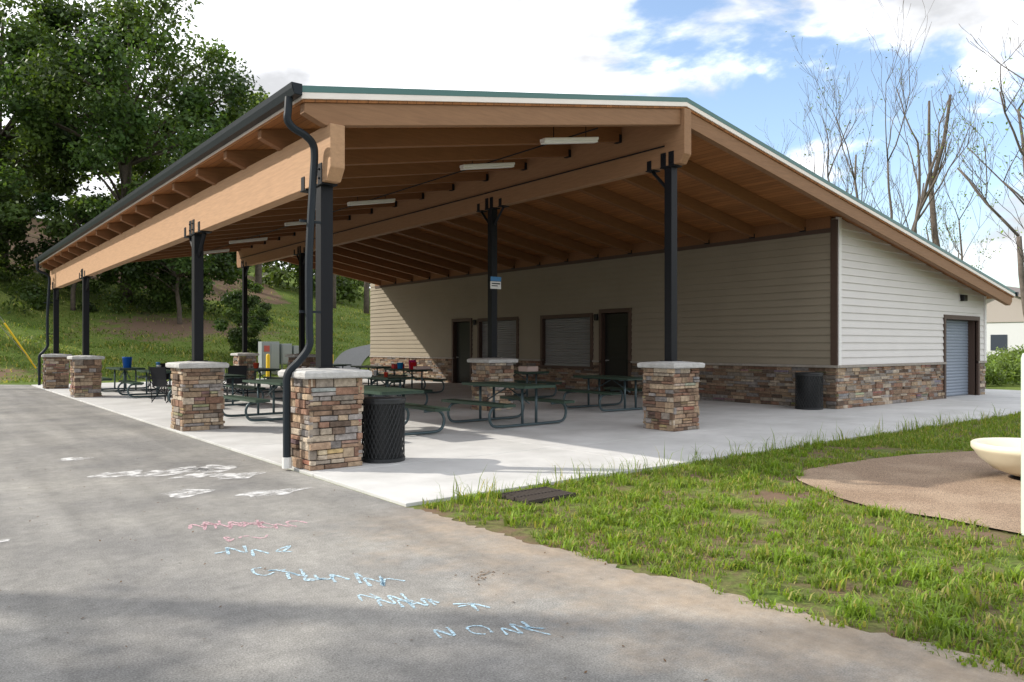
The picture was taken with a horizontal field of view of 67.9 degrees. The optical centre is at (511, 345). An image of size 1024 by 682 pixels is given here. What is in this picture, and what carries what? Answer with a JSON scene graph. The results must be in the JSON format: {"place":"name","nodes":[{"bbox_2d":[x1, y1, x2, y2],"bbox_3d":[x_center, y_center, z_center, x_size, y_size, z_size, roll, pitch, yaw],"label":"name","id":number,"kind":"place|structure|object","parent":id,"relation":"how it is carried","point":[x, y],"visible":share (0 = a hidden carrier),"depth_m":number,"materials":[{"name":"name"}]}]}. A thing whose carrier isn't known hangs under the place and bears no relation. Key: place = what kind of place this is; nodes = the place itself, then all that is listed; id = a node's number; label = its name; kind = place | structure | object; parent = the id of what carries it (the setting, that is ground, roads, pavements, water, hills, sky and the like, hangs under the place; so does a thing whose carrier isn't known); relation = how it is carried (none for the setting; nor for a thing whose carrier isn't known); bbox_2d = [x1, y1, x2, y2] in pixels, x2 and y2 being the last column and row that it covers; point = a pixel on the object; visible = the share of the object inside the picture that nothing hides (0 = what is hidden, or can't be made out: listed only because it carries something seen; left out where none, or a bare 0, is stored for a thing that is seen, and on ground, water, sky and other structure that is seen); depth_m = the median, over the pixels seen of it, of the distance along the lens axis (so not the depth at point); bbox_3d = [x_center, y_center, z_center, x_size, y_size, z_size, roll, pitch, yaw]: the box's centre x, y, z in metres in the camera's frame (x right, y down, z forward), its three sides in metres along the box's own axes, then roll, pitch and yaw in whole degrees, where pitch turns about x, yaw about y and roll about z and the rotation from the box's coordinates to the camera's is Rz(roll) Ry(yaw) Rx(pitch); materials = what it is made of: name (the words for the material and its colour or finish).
{"place":"outdoors","nodes":[
{"label":"outdoors","id":0,"kind":"place"},
{"bbox_2d":[9,458,760,680],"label":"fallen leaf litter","id":1,"kind":"object","parent":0,"point":[323,627],"visible":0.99,"depth_m":4.97,"materials":[{"name":"brown plant"}]},
{"bbox_2d":[0,385,1023,681],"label":"asphalt road","id":2,"kind":"structure","parent":0,"point":[178,613],"depth_m":4.55,"materials":[{"name":"grey asphalt"}]},
{"bbox_2d":[0,457,307,541],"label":"chalk dust patches","id":3,"kind":"object","parent":2,"relation":"on","point":[172,472],"visible":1,"depth_m":8.84,"materials":[{"name":"white"}]},
{"bbox_2d":[188,520,307,541],"bbox_3d":[-2.168,1.496,6.313,0.892,0.001,0.767,0,0,41],"label":"pink chalk drawing","id":4,"kind":"object","parent":2,"relation":"on","point":[238,524],"visible":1,"depth_m":6.37},
{"bbox_2d":[215,545,549,637],"bbox_3d":[-0.995,1.496,4.755,2.880,0.001,0.561,0,0,41],"label":"blue chalk drawing","id":5,"kind":"object","parent":2,"relation":"on","point":[424,601],"visible":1,"depth_m":4.50},
{"bbox_2d":[0,218,1023,671],"bbox_3d":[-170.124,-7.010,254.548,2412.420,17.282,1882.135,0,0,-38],"label":"ground","id":6,"kind":"structure","parent":0,"point":[276,298],"depth_m":7.89,"materials":[{"name":"green plant"}]},
{"bbox_2d":[0,159,33,253],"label":"understory tree","id":7,"kind":"object","parent":6,"relation":"on","point":[5,177],"visible":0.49,"depth_m":42.65,"materials":[{"name":"green plant"}]},
{"bbox_2d":[0,317,41,372],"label":"guy wire","id":8,"kind":"object","parent":6,"relation":"on","point":[22,349],"visible":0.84,"depth_m":32.30,"materials":[{"name":"yellow plastic"}]},
{"bbox_2d":[0,191,122,310],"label":"understory tree","id":9,"kind":"object","parent":6,"relation":"on","point":[84,210],"visible":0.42,"depth_m":43.27,"materials":[{"name":"green plant"}]},
{"bbox_2d":[0,0,146,266],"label":"oak tree","id":10,"kind":"object","parent":6,"relation":"on","point":[66,186],"visible":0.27,"depth_m":47.05,"materials":[{"name":"green plant"}]},
{"bbox_2d":[0,0,266,302],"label":"oak tree","id":11,"kind":"object","parent":6,"relation":"on","point":[193,102],"visible":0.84,"depth_m":44.30,"materials":[{"name":"green plant"}]},
{"bbox_2d":[0,252,280,324],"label":"hillside shrubs","id":12,"kind":"object","parent":6,"relation":"on","point":[36,301],"visible":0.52,"depth_m":45.62,"materials":[{"name":"green plant"}]},
{"bbox_2d":[103,110,204,267],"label":"maple tree","id":13,"kind":"object","parent":6,"relation":"on","point":[118,184],"visible":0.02,"depth_m":55.20,"materials":[{"name":"green plant"}]},
{"bbox_2d":[107,251,236,323],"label":"understory tree","id":14,"kind":"object","parent":6,"relation":"on","point":[139,274],"visible":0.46,"depth_m":44.62,"materials":[{"name":"green plant"}]},
{"bbox_2d":[0,261,370,382],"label":"hillside grass","id":15,"kind":"structure","parent":6,"relation":"on","point":[30,349],"depth_m":40.68,"materials":[{"name":"green plant"}]},
{"bbox_2d":[6,139,370,286],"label":"distant treeline","id":16,"kind":"object","parent":6,"relation":"on","point":[89,179],"visible":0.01,"depth_m":69.22,"materials":[{"name":"green plant"}]},
{"bbox_2d":[146,253,251,297],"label":"understory tree","id":17,"kind":"object","parent":6,"relation":"on","point":[232,276],"visible":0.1,"depth_m":47.34,"materials":[{"name":"green plant"}]},
{"bbox_2d":[213,83,269,292],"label":"maple tree","id":18,"kind":"object","parent":6,"relation":"on","point":[258,273],"visible":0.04,"depth_m":58.74,"materials":[{"name":"green plant"}]},
{"bbox_2d":[212,279,271,352],"bbox_3d":[-14.144,-1.181,39.895,3.065,4.727,2.854,0,0,-14],"label":"juniper tree","id":19,"kind":"object","parent":6,"relation":"on","point":[259,321],"visible":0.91,"depth_m":39.41,"materials":[{"name":"green plant"}]},
{"bbox_2d":[266,354,269,376],"bbox_3d":[-11.266,0.930,35.105,0.180,1.140,0.180,0,0,-38],"label":"yellow bollard","id":20,"kind":"object","parent":6,"relation":"on","point":[267,364],"visible":0.86,"depth_m":35.03,"materials":[{"name":"metal"}]},
{"bbox_2d":[258,342,298,374],"bbox_3d":[-11.694,0.711,38.499,2.150,1.850,0.550,0,0,-38],"label":"electrical cabinet","id":21,"kind":"object","parent":6,"relation":"on","point":[277,351],"visible":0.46,"depth_m":38.06,"materials":[{"name":"grey metal"}]},
{"bbox_2d":[253,260,369,305],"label":"crest shrubs","id":22,"kind":"object","parent":6,"relation":"on","point":[346,289],"visible":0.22,"depth_m":64.67,"materials":[{"name":"green plant"}]},
{"bbox_2d":[333,274,335,307],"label":"maple tree","id":23,"kind":"object","parent":6,"relation":"on","point":[334,290],"depth_m":60.67,"materials":[{"name":"brown plant"}]},
{"bbox_2d":[333,344,370,368],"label":"footpath","id":24,"kind":"structure","parent":6,"relation":"on","point":[357,356],"depth_m":44.68,"materials":[{"name":"concrete"}]},
{"bbox_2d":[363,282,368,313],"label":"maple tree","id":25,"kind":"object","parent":6,"relation":"on","point":[366,299],"depth_m":61.27,"materials":[{"name":"brown plant"}]},
{"bbox_2d":[499,486,575,504],"bbox_3d":[0.256,1.508,7.576,0.620,0.083,0.450,0,0,-38],"label":"drain grate","id":26,"kind":"object","parent":6,"relation":"on","point":[539,495],"visible":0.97,"depth_m":7.52,"materials":[{"name":"metal"}]},
{"bbox_2d":[420,432,1023,676],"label":"lawn grass","id":27,"kind":"structure","parent":6,"relation":"on","point":[1000,650],"depth_m":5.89,"materials":[{"name":"green plant"}]},
{"bbox_2d":[434,402,1012,507],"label":"edge weed stalks","id":28,"kind":"object","parent":6,"relation":"on","point":[732,455],"visible":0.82,"depth_m":9.87,"materials":[{"name":"green plant"}]},
{"bbox_2d":[755,120,816,172],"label":"bare tree","id":29,"kind":"object","parent":6,"relation":"on","point":[791,142],"visible":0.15,"depth_m":49.98,"materials":[{"name":"brown plant"}]},
{"bbox_2d":[786,31,891,203],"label":"bare tree","id":30,"kind":"object","parent":6,"relation":"on","point":[854,173],"visible":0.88,"depth_m":43.56,"materials":[{"name":"brown plant"}]},
{"bbox_2d":[804,132,906,206],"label":"bare tree","id":31,"kind":"object","parent":6,"relation":"on","point":[847,189],"visible":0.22,"depth_m":45.30,"materials":[{"name":"brown plant"}]},
{"bbox_2d":[857,0,944,237],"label":"bare tree","id":32,"kind":"object","parent":6,"relation":"on","point":[889,185],"visible":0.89,"depth_m":38.04,"materials":[{"name":"brown plant"}]},
{"bbox_2d":[795,451,1021,533],"bbox_3d":[8.644,1.488,7.487,9.150,0.001,8.980,0,0,-38],"label":"rubber playground surface","id":33,"kind":"object","parent":6,"relation":"on","point":[965,485],"visible":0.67,"depth_m":8.10,"materials":[{"name":"brown rubber"}]},
{"bbox_2d":[970,437,1020,479],"bbox_3d":[5.802,1.295,8.486,1.172,0.410,1.172,0,0,-38],"label":"playground spinner bowl","id":34,"kind":"object","parent":33,"relation":"on","point":[1003,454],"visible":0.94,"depth_m":8.39,"materials":[{"name":"beige plastic"}]},
{"bbox_2d":[1021,353,1023,534],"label":"playground post","id":35,"kind":"object","parent":33,"relation":"on","point":[1022,444],"visible":1,"depth_m":6.02,"materials":[{"name":"beige paint"}]},
{"bbox_2d":[873,40,980,232],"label":"bare tree","id":36,"kind":"object","parent":6,"relation":"on","point":[926,193],"visible":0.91,"depth_m":40.46,"materials":[{"name":"brown plant"}]},
{"bbox_2d":[898,143,970,251],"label":"bare tree","id":37,"kind":"object","parent":6,"relation":"on","point":[940,207],"visible":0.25,"depth_m":46.40,"materials":[{"name":"brown plant"}]},
{"bbox_2d":[927,94,951,246],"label":"dead snag tree","id":38,"kind":"object","parent":6,"relation":"on","point":[933,220],"visible":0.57,"depth_m":44.38,"materials":[{"name":"brown plant"}]},
{"bbox_2d":[923,133,1001,269],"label":"bare tree","id":39,"kind":"object","parent":6,"relation":"on","point":[950,236],"visible":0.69,"depth_m":44.95,"materials":[{"name":"brown plant"}]},
{"bbox_2d":[927,20,1023,315],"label":"bare tree","id":40,"kind":"object","parent":6,"relation":"on","point":[1020,249],"visible":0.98,"depth_m":30.23,"materials":[{"name":"brown plant"}]},
{"bbox_2d":[959,24,1023,200],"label":"bare tree","id":41,"kind":"object","parent":6,"relation":"on","point":[1005,108],"visible":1,"depth_m":25.73,"materials":[{"name":"brown plant"}]},
{"bbox_2d":[984,344,1023,385],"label":"hedge","id":42,"kind":"object","parent":6,"relation":"on","point":[1004,367],"visible":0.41,"depth_m":29.55,"materials":[{"name":"green plant"}]},
{"bbox_2d":[987,322,1023,358],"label":"walls","id":43,"kind":"structure","parent":6,"relation":"on","point":[1013,332],"depth_m":67.06,"materials":[{"name":"white paint"}]},
{"bbox_2d":[991,335,1006,349],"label":"windows","id":44,"kind":"structure","parent":43,"relation":"attached to","point":[999,341],"depth_m":67.63,"materials":[{"name":"grey glass"}]},
{"bbox_2d":[987,296,1023,322],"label":"gable","id":45,"kind":"structure","parent":43,"relation":"on","point":[997,311],"depth_m":67.16,"materials":[{"name":"beige paint"}]},
{"bbox_2d":[1007,286,1020,297],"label":"roof","id":46,"kind":"structure","parent":43,"relation":"on","point":[1015,289],"depth_m":68.04,"materials":[{"name":"white"}]},
{"bbox_2d":[0,0,1023,287],"label":"sky","id":47,"kind":"structure","parent":0,"point":[735,59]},
{"bbox_2d":[866,411,1020,448],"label":"lawn grass","id":48,"kind":"structure","parent":0,"point":[995,426],"depth_m":13.07,"materials":[{"name":"green plant"}]},
{"bbox_3d":[0.300,1.530,25.849,25.290,0.060,27.680,0,0,-38],"label":"slab joint bed","id":49,"kind":"object","parent":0,"visible":0},
{"bbox_2d":[31,378,1020,506],"bbox_3d":[0.291,1.514,25.893,25.338,0.072,27.788,0,0,-38],"label":"concrete slab","id":50,"kind":"object","parent":49,"relation":"on","point":[596,438],"visible":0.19,"depth_m":12.82,"materials":[{"name":"concrete"}]},
{"bbox_2d":[101,367,160,391],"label":"picnic table","id":51,"kind":"object","parent":50,"relation":"on","point":[135,388],"visible":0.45,"depth_m":24.86,"materials":[{"name":"metal"}]},
{"bbox_2d":[122,357,131,367],"bbox_3d":[-12.586,0.539,24.864,0.318,0.352,0.310,0,0,-38],"label":"blue water jug","id":52,"kind":"object","parent":51,"relation":"on","point":[127,362],"visible":1,"depth_m":24.76,"materials":[{"name":"blue plastic"}]},
{"bbox_2d":[117,369,171,397],"bbox_3d":[-10.417,1.090,22.373,1.932,0.749,1.860,0,0,-38],"label":"picnic table","id":53,"kind":"object","parent":50,"relation":"on","point":[131,383],"visible":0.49,"depth_m":21.98,"materials":[{"name":"metal"}]},
{"bbox_2d":[148,366,171,402],"bbox_3d":[-9.105,1.008,19.941,0.584,0.961,0.541,0,0,22],"label":"folding camp chair","id":54,"kind":"object","parent":50,"relation":"on","point":[159,377],"visible":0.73,"depth_m":19.77,"materials":[{"name":"black fabric"}]},
{"bbox_2d":[148,363,171,391],"bbox_3d":[-11.195,1.008,24.261,0.541,0.961,0.584,0,0,32],"label":"folding camp chair","id":55,"kind":"object","parent":50,"relation":"on","point":[163,365],"visible":0.28,"depth_m":24.16,"materials":[{"name":"black fabric"}]},
{"bbox_2d":[167,374,265,405],"bbox_3d":[-7.361,1.090,18.925,1.932,0.749,1.860,0,0,-41],"label":"picnic table","id":56,"kind":"object","parent":50,"relation":"on","point":[233,386],"visible":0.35,"depth_m":18.77,"materials":[{"name":"metal"}]},
{"bbox_2d":[226,365,247,396],"bbox_3d":[-7.760,1.008,21.497,0.584,0.961,0.541,0,0,-18],"label":"folding camp chair","id":57,"kind":"object","parent":50,"relation":"on","point":[240,370],"visible":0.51,"depth_m":21.31,"materials":[{"name":"black fabric"}]},
{"bbox_2d":[222,379,282,421],"bbox_3d":[-4.789,1.090,15.605,1.932,0.749,1.860,0,0,-41],"label":"picnic table","id":58,"kind":"object","parent":50,"relation":"on","point":[275,383],"visible":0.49,"depth_m":15.44,"materials":[{"name":"metal"}]},
{"bbox_2d":[224,368,282,393],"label":"picnic table","id":59,"kind":"object","parent":50,"relation":"on","point":[255,370],"visible":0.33,"depth_m":23.99,"materials":[{"name":"metal"}]},
{"bbox_2d":[268,384,282,398],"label":"picnic table","id":60,"kind":"object","parent":50,"relation":"on","point":[271,387],"visible":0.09,"depth_m":20.66,"materials":[{"name":"metal"}]},
{"bbox_2d":[333,364,350,367],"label":"picnic table","id":61,"kind":"object","parent":50,"relation":"on","point":[334,365],"visible":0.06,"depth_m":29.36,"materials":[{"name":"metal"}]},
{"bbox_2d":[351,365,407,386],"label":"picnic table","id":62,"kind":"object","parent":50,"relation":"on","point":[372,367],"visible":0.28,"depth_m":26.71,"materials":[{"name":"metal"}]},
{"bbox_2d":[361,395,405,462],"bbox_3d":[-1.661,1.060,9.814,0.580,0.820,0.580,0,0,-38],"label":"trash can","id":63,"kind":"object","parent":50,"relation":"on","point":[383,424],"visible":0.92,"depth_m":9.60,"materials":[{"name":"metal"}]},
{"bbox_2d":[362,375,432,408],"bbox_3d":[-3.133,1.090,17.941,1.932,0.749,1.860,0,0,-42],"label":"picnic table","id":64,"kind":"object","parent":50,"relation":"on","point":[381,378],"visible":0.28,"depth_m":17.64,"materials":[{"name":"metal"}]},
{"bbox_2d":[297,366,537,374],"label":"paper food boxes","id":65,"kind":"object","parent":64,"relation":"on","point":[528,368],"visible":0.64,"depth_m":21.21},
{"bbox_2d":[363,385,449,435],"bbox_3d":[-2.270,1.090,12.753,1.932,0.749,1.860,0,0,-36],"label":"picnic table","id":66,"kind":"object","parent":50,"relation":"on","point":[377,390],"visible":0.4,"depth_m":12.52,"materials":[{"name":"metal"}]},
{"bbox_2d":[372,368,446,393],"bbox_3d":[-3.251,1.090,23.720,1.932,0.749,1.860,0,0,-34],"label":"picnic table","id":67,"kind":"object","parent":50,"relation":"on","point":[422,378],"visible":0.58,"depth_m":23.40,"materials":[{"name":"metal"}]},
{"bbox_2d":[391,364,403,368],"bbox_3d":[-3.617,0.642,24.100,0.400,0.144,0.150,0,0,-38],"label":"red food box","id":68,"kind":"object","parent":67,"relation":"on","point":[393,366],"visible":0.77,"depth_m":23.97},
{"bbox_2d":[397,362,402,368],"bbox_3d":[-3.516,0.619,23.893,0.212,0.192,0.207,0,0,-38],"label":"blue cup","id":69,"kind":"object","parent":67,"relation":"on","point":[399,365],"visible":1,"depth_m":23.82,"materials":[{"name":"blue plastic"}]},
{"bbox_2d":[410,362,416,368],"bbox_3d":[-3.019,0.609,23.266,0.233,0.212,0.227,0,0,-38],"label":"red cup","id":70,"kind":"object","parent":67,"relation":"on","point":[412,364],"visible":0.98,"depth_m":23.18,"materials":[{"name":"red plastic"}]},
{"bbox_2d":[441,381,574,427],"bbox_3d":[-0.085,1.090,14.423,1.932,0.749,1.860,0,0,-40],"label":"picnic table","id":71,"kind":"object","parent":50,"relation":"on","point":[480,403],"visible":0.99,"depth_m":14.22,"materials":[{"name":"metal"}]},
{"bbox_2d":[34,82,1018,470],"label":"picnic pavilion","id":72,"kind":"structure","parent":50,"relation":"on","point":[680,256],"depth_m":18.43,"materials":[{"name":"brown wood"}]},
{"bbox_2d":[457,313,627,393],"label":"doors","id":73,"kind":"structure","parent":72,"relation":"in","point":[616,325],"depth_m":23.60,"materials":[{"name":"brown metal"}]},
{"bbox_2d":[946,320,967,395],"bbox_3d":[12.910,0.355,22.298,2.250,2.230,0.022,0,0,-38],"label":"garage rolling door","id":74,"kind":"structure","parent":72,"relation":"in","point":[956,330],"depth_m":22.50,"materials":[{"name":"metal"}]},
{"bbox_2d":[513,370,561,397],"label":"picnic table","id":75,"kind":"object","parent":50,"relation":"on","point":[526,380],"visible":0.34,"depth_m":21.44,"materials":[{"name":"metal"}]},
{"bbox_2d":[558,375,642,411],"bbox_3d":[2.333,1.090,17.811,1.932,0.749,1.860,0,0,-35],"label":"picnic table","id":76,"kind":"object","parent":50,"relation":"on","point":[635,389],"visible":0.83,"depth_m":17.61,"materials":[{"name":"metal"}]},
{"bbox_2d":[795,372,823,409],"bbox_3d":[6.959,1.040,17.805,0.640,0.860,0.640,0,0,-38],"label":"trash can","id":77,"kind":"object","parent":50,"relation":"on","point":[809,390],"visible":1,"depth_m":17.57,"materials":[{"name":"metal"}]}
]}

